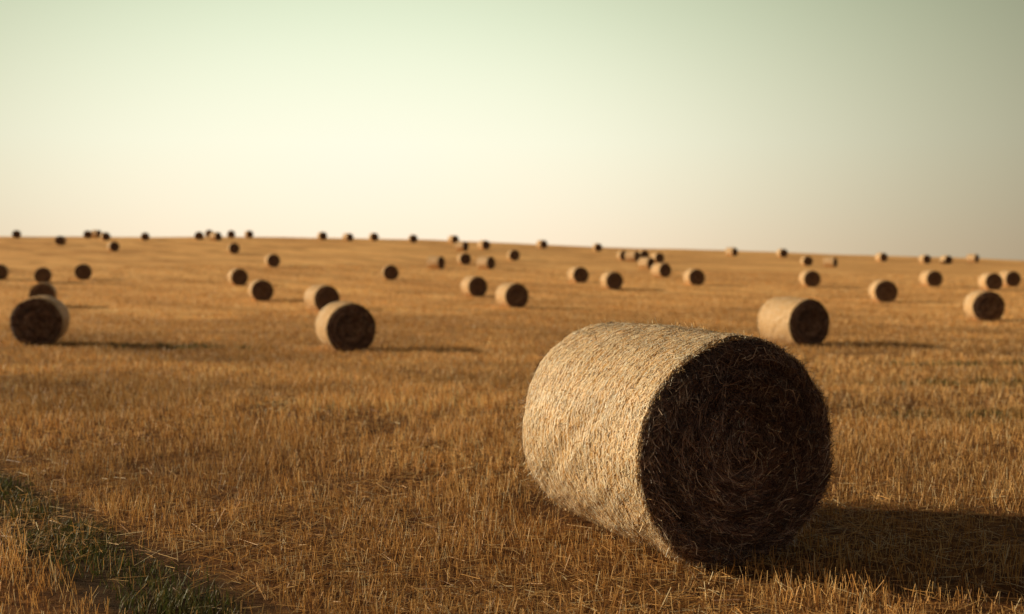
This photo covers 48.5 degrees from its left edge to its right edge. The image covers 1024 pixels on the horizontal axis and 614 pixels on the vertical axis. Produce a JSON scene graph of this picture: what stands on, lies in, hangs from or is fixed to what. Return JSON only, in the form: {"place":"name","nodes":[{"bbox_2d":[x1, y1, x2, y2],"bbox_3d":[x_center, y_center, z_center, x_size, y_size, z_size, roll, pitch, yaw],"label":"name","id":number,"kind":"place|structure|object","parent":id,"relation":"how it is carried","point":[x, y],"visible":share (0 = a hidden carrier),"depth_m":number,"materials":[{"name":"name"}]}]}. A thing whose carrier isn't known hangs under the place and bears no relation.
{"place":"outdoors","nodes":[
{"label":"outdoors","id":0,"kind":"place"},
{"bbox_2d":[0,236,1023,613],"bbox_3d":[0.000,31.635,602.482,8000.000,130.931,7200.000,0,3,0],"label":"field ground","id":1,"kind":"structure","parent":0,"point":[94,254],"depth_m":11.78,"materials":[{"name":"yellow plant"}]},
{"bbox_2d":[0,264,8,279],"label":"hay bale","id":2,"kind":"object","parent":1,"relation":"on","point":[4,271],"visible":0.97,"depth_m":101.38,"materials":[{"name":"plant"}]},
{"bbox_2d":[12,230,20,237],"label":"hay bale","id":3,"kind":"object","parent":1,"relation":"on","point":[16,233],"visible":0.99,"depth_m":201.86,"materials":[{"name":"plant"}]},
{"bbox_2d":[9,295,70,344],"bbox_3d":[-13.701,0.381,33.067,1.527,1.440,1.874,-1,3,-14],"label":"hay bale","id":4,"kind":"object","parent":1,"relation":"on","point":[42,319],"visible":0.98,"depth_m":32.31,"materials":[{"name":"plant"}]},
{"bbox_2d":[28,282,57,298],"bbox_3d":[-26.805,-0.737,65.043,1.467,1.428,1.791,-1,3,-17],"label":"hay bale","id":5,"kind":"object","parent":1,"relation":"on","point":[43,288],"visible":0.57,"depth_m":64.31,"materials":[{"name":"plant"}]},
{"bbox_2d":[34,267,51,282],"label":"hay bale","id":6,"kind":"object","parent":1,"relation":"on","point":[42,274],"visible":0.93,"depth_m":97.27,"materials":[{"name":"plant"}]},
{"bbox_2d":[55,236,66,244],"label":"hay bale","id":7,"kind":"object","parent":1,"relation":"on","point":[60,240],"visible":0.98,"depth_m":173.94,"materials":[{"name":"plant"}]},
{"bbox_2d":[74,264,91,279],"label":"hay bale","id":8,"kind":"object","parent":1,"relation":"on","point":[82,271],"visible":0.99,"depth_m":102.20,"materials":[{"name":"plant"}]},
{"bbox_2d":[83,230,91,237],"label":"hay bale","id":9,"kind":"object","parent":1,"relation":"on","point":[87,234],"visible":1,"depth_m":203.81,"materials":[{"name":"plant"}]},
{"bbox_2d":[91,230,101,237],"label":"hay bale","id":10,"kind":"object","parent":1,"relation":"on","point":[96,233],"visible":0.88,"depth_m":209.06,"materials":[{"name":"plant"}]},
{"bbox_2d":[100,232,110,239],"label":"hay bale","id":11,"kind":"object","parent":1,"relation":"on","point":[105,236],"visible":1,"depth_m":190.96,"materials":[{"name":"plant"}]},
{"bbox_2d":[107,241,119,250],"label":"hay bale","id":12,"kind":"object","parent":1,"relation":"on","point":[112,246],"visible":1,"depth_m":159.16,"materials":[{"name":"plant"}]},
{"bbox_2d":[141,232,149,240],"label":"hay bale","id":13,"kind":"object","parent":1,"relation":"on","point":[145,236],"visible":1,"depth_m":190.93,"materials":[{"name":"plant"}]},
{"bbox_2d":[194,232,203,239],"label":"hay bale","id":14,"kind":"object","parent":1,"relation":"on","point":[198,235],"visible":1,"depth_m":193.85,"materials":[{"name":"plant"}]},
{"bbox_2d":[205,230,212,236],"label":"hay bale","id":15,"kind":"object","parent":1,"relation":"on","point":[207,232],"visible":0.66,"depth_m":205.76,"materials":[{"name":"plant"}]},
{"bbox_2d":[209,232,221,240],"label":"hay bale","id":16,"kind":"object","parent":1,"relation":"on","point":[216,236],"visible":1,"depth_m":192.13,"materials":[{"name":"plant"}]},
{"bbox_2d":[227,230,234,237],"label":"hay bale","id":17,"kind":"object","parent":1,"relation":"on","point":[230,233],"visible":1,"depth_m":203.82,"materials":[{"name":"plant"}]},
{"bbox_2d":[228,243,239,252],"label":"hay bale","id":18,"kind":"object","parent":1,"relation":"on","point":[233,247],"visible":1,"depth_m":157.02,"materials":[{"name":"plant"}]},
{"bbox_2d":[227,268,247,284],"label":"hay bale","id":19,"kind":"object","parent":1,"relation":"on","point":[237,276],"visible":0.97,"depth_m":94.30,"materials":[{"name":"plant"}]},
{"bbox_2d":[244,230,253,237],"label":"hay bale","id":20,"kind":"object","parent":1,"relation":"on","point":[249,234],"visible":1,"depth_m":206.96,"materials":[{"name":"plant"}]},
{"bbox_2d":[248,279,273,300],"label":"hay bale","id":21,"kind":"object","parent":1,"relation":"on","point":[260,290],"visible":0.99,"depth_m":71.32,"materials":[{"name":"plant"}]},
{"bbox_2d":[264,254,279,266],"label":"hay bale","id":22,"kind":"object","parent":1,"relation":"on","point":[272,260],"visible":1,"depth_m":123.20,"materials":[{"name":"plant"}]},
{"bbox_2d":[317,232,326,239],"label":"hay bale","id":23,"kind":"object","parent":1,"relation":"on","point":[321,235],"visible":1,"depth_m":201.91,"materials":[{"name":"plant"}]},
{"bbox_2d":[304,284,339,310],"bbox_3d":[-10.203,-0.504,61.049,1.515,1.475,1.850,-2,3,-30],"label":"hay bale","id":24,"kind":"object","parent":1,"relation":"on","point":[318,297],"visible":0.83,"depth_m":60.38,"materials":[{"name":"plant"}]},
{"bbox_2d":[315,301,375,351],"bbox_3d":[-4.714,0.542,32.068,1.499,1.415,1.817,-1,3,-21],"label":"hay bale","id":25,"kind":"object","parent":1,"relation":"on","point":[344,325],"visible":0.94,"depth_m":31.37,"materials":[{"name":"plant"}]},
{"bbox_2d":[342,233,353,240],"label":"hay bale","id":26,"kind":"object","parent":1,"relation":"on","point":[347,236],"visible":0.96,"depth_m":199.08,"materials":[{"name":"plant"}]},
{"bbox_2d":[369,233,378,240],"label":"hay bale","id":27,"kind":"object","parent":1,"relation":"on","point":[373,236],"visible":1,"depth_m":200.87,"materials":[{"name":"plant"}]},
{"bbox_2d":[382,265,398,279],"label":"hay bale","id":28,"kind":"object","parent":1,"relation":"on","point":[390,272],"visible":1,"depth_m":101.21,"materials":[{"name":"plant"}]},
{"bbox_2d":[408,235,417,242],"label":"hay bale","id":29,"kind":"object","parent":1,"relation":"on","point":[412,238],"visible":1,"depth_m":196.90,"materials":[{"name":"plant"}]},
{"bbox_2d":[426,256,444,268],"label":"hay bale","id":30,"kind":"object","parent":1,"relation":"on","point":[435,262],"visible":0.96,"depth_m":123.43,"materials":[{"name":"plant"}]},
{"bbox_2d":[448,235,458,242],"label":"hay bale","id":31,"kind":"object","parent":1,"relation":"on","point":[453,238],"visible":0.95,"depth_m":197.04,"materials":[{"name":"plant"}]},
{"bbox_2d":[455,241,468,250],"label":"hay bale","id":32,"kind":"object","parent":1,"relation":"on","point":[461,246],"visible":1,"depth_m":171.24,"materials":[{"name":"plant"}]},
{"bbox_2d":[457,253,470,263],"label":"hay bale","id":33,"kind":"object","parent":1,"relation":"on","point":[463,258],"visible":1,"depth_m":137.15,"materials":[{"name":"plant"}]},
{"bbox_2d":[461,276,487,296],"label":"hay bale","id":34,"kind":"object","parent":1,"relation":"on","point":[475,286],"visible":0.99,"depth_m":77.36,"materials":[{"name":"plant"}]},
{"bbox_2d":[478,240,489,249],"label":"hay bale","id":35,"kind":"object","parent":1,"relation":"on","point":[484,244],"visible":1,"depth_m":177.10,"materials":[{"name":"plant"}]},
{"bbox_2d":[476,256,494,268],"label":"hay bale","id":36,"kind":"object","parent":1,"relation":"on","point":[485,262],"visible":0.96,"depth_m":125.42,"materials":[{"name":"plant"}]},
{"bbox_2d":[495,282,528,307],"bbox_3d":[-0.014,-0.666,64.048,1.521,1.436,1.844,-1,3,-21],"label":"hay bale","id":37,"kind":"object","parent":1,"relation":"on","point":[513,295],"visible":0.93,"depth_m":63.36,"materials":[{"name":"plant"}]},
{"bbox_2d":[507,250,519,259],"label":"hay bale","id":38,"kind":"object","parent":1,"relation":"on","point":[513,254],"visible":1,"depth_m":149.06,"materials":[{"name":"plant"}]},
{"bbox_2d":[536,240,547,247],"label":"hay bale","id":39,"kind":"object","parent":1,"relation":"on","point":[541,244],"visible":0.97,"depth_m":194.05,"materials":[{"name":"plant"}]},
{"bbox_2d":[568,266,588,282],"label":"hay bale","id":40,"kind":"object","parent":1,"relation":"on","point":[576,274],"visible":0.96,"depth_m":97.25,"materials":[{"name":"plant"}]},
{"bbox_2d":[593,243,601,250],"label":"hay bale","id":41,"kind":"object","parent":1,"relation":"on","point":[597,246],"visible":1,"depth_m":191.01,"materials":[{"name":"plant"}]},
{"bbox_2d":[600,271,622,288],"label":"hay bale","id":42,"kind":"object","parent":1,"relation":"on","point":[611,280],"visible":0.96,"depth_m":88.28,"materials":[{"name":"plant"}]},
{"bbox_2d":[617,250,625,259],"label":"hay bale","id":43,"kind":"object","parent":1,"relation":"on","point":[620,255],"visible":0.79,"depth_m":159.05,"materials":[{"name":"plant"}]},
{"bbox_2d":[625,251,639,260],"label":"hay bale","id":44,"kind":"object","parent":1,"relation":"on","point":[632,255],"visible":0.97,"depth_m":157.31,"materials":[{"name":"plant"}]},
{"bbox_2d":[639,250,648,257],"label":"hay bale","id":45,"kind":"object","parent":1,"relation":"on","point":[644,253],"visible":0.61,"depth_m":164.07,"materials":[{"name":"plant"}]},
{"bbox_2d":[638,257,654,268],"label":"hay bale","id":46,"kind":"object","parent":1,"relation":"on","point":[646,262],"visible":0.91,"depth_m":137.38,"materials":[{"name":"plant"}]},
{"bbox_2d":[650,253,663,262],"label":"hay bale","id":47,"kind":"object","parent":1,"relation":"on","point":[658,257],"visible":0.88,"depth_m":155.15,"materials":[{"name":"plant"}]},
{"bbox_2d":[651,263,670,276],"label":"hay bale","id":48,"kind":"object","parent":1,"relation":"on","point":[661,269],"visible":0.98,"depth_m":112.33,"materials":[{"name":"plant"}]},
{"bbox_2d":[517,319,838,567],"bbox_3d":[1.047,0.821,7.634,1.571,1.491,1.876,-1,3,-25],"label":"hay bale","id":49,"kind":"object","parent":1,"relation":"on","point":[691,445],"visible":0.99,"depth_m":6.95,"materials":[{"name":"plant"}]},
{"bbox_2d":[683,269,704,285],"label":"hay bale","id":50,"kind":"object","parent":1,"relation":"on","point":[695,277],"visible":0.96,"depth_m":94.25,"materials":[{"name":"plant"}]},
{"bbox_2d":[725,247,737,255],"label":"hay bale","id":51,"kind":"object","parent":1,"relation":"on","point":[730,251],"visible":1,"depth_m":189.27,"materials":[{"name":"plant"}]},
{"bbox_2d":[777,249,787,256],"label":"hay bale","id":52,"kind":"object","parent":1,"relation":"on","point":[782,252],"visible":1,"depth_m":187.04,"materials":[{"name":"plant"}]},
{"bbox_2d":[757,297,829,345],"bbox_3d":[8.036,0.406,32.561,1.488,1.404,1.804,-1,3,-22],"label":"hay bale","id":53,"kind":"object","parent":1,"relation":"on","point":[793,320],"visible":0.91,"depth_m":31.93,"materials":[{"name":"plant"}]},
{"bbox_2d":[800,256,812,265],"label":"hay bale","id":54,"kind":"object","parent":1,"relation":"on","point":[806,260],"visible":1,"depth_m":159.12,"materials":[{"name":"plant"}]},
{"bbox_2d":[799,270,820,286],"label":"hay bale","id":55,"kind":"object","parent":1,"relation":"on","point":[811,278],"visible":1,"depth_m":93.24,"materials":[{"name":"plant"}]},
{"bbox_2d":[823,257,837,266],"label":"hay bale","id":56,"kind":"object","parent":1,"relation":"on","point":[830,261],"visible":0.96,"depth_m":154.40,"materials":[{"name":"plant"}]},
{"bbox_2d":[875,253,887,261],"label":"hay bale","id":57,"kind":"object","parent":1,"relation":"on","point":[882,257],"visible":1,"depth_m":184.12,"materials":[{"name":"plant"}]},
{"bbox_2d":[869,280,897,302],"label":"hay bale","id":58,"kind":"object","parent":1,"relation":"on","point":[885,291],"visible":0.98,"depth_m":71.25,"materials":[{"name":"plant"}]},
{"bbox_2d":[919,255,930,262],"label":"hay bale","id":59,"kind":"object","parent":1,"relation":"on","point":[924,258],"visible":1,"depth_m":181.09,"materials":[{"name":"plant"}]},
{"bbox_2d":[919,270,942,286],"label":"hay bale","id":60,"kind":"object","parent":1,"relation":"on","point":[931,278],"visible":0.95,"depth_m":97.23,"materials":[{"name":"plant"}]},
{"bbox_2d":[940,255,952,263],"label":"hay bale","id":61,"kind":"object","parent":1,"relation":"on","point":[945,259],"visible":1,"depth_m":181.16,"materials":[{"name":"plant"}]},
{"bbox_2d":[966,254,978,261],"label":"hay bale","id":62,"kind":"object","parent":1,"relation":"on","point":[972,257],"visible":0.97,"depth_m":194.34,"materials":[{"name":"plant"}]},
{"bbox_2d":[963,290,1004,321],"bbox_3d":[21.585,-0.074,52.070,1.515,1.430,1.837,0,3,8],"label":"hay bale","id":63,"kind":"object","parent":1,"relation":"on","point":[984,305],"visible":0.94,"depth_m":51.30,"materials":[{"name":"plant"}]},
{"bbox_2d":[978,272,1002,289],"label":"hay bale","id":64,"kind":"object","parent":1,"relation":"on","point":[990,281],"visible":0.92,"depth_m":91.24,"materials":[{"name":"plant"}]},
{"bbox_2d":[999,271,1020,286],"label":"hay bale","id":65,"kind":"object","parent":1,"relation":"on","point":[1011,278],"visible":0.8,"depth_m":97.25,"materials":[{"name":"plant"}]},
{"bbox_2d":[0,340,1023,613],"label":"grass","id":66,"kind":"structure","parent":0,"point":[162,596],"depth_m":7.20,"materials":[{"name":"plant"}]},
{"bbox_2d":[0,0,1023,260],"label":"sky","id":67,"kind":"structure","parent":0,"point":[840,127],"materials":[{"name":"white"}]}
]}

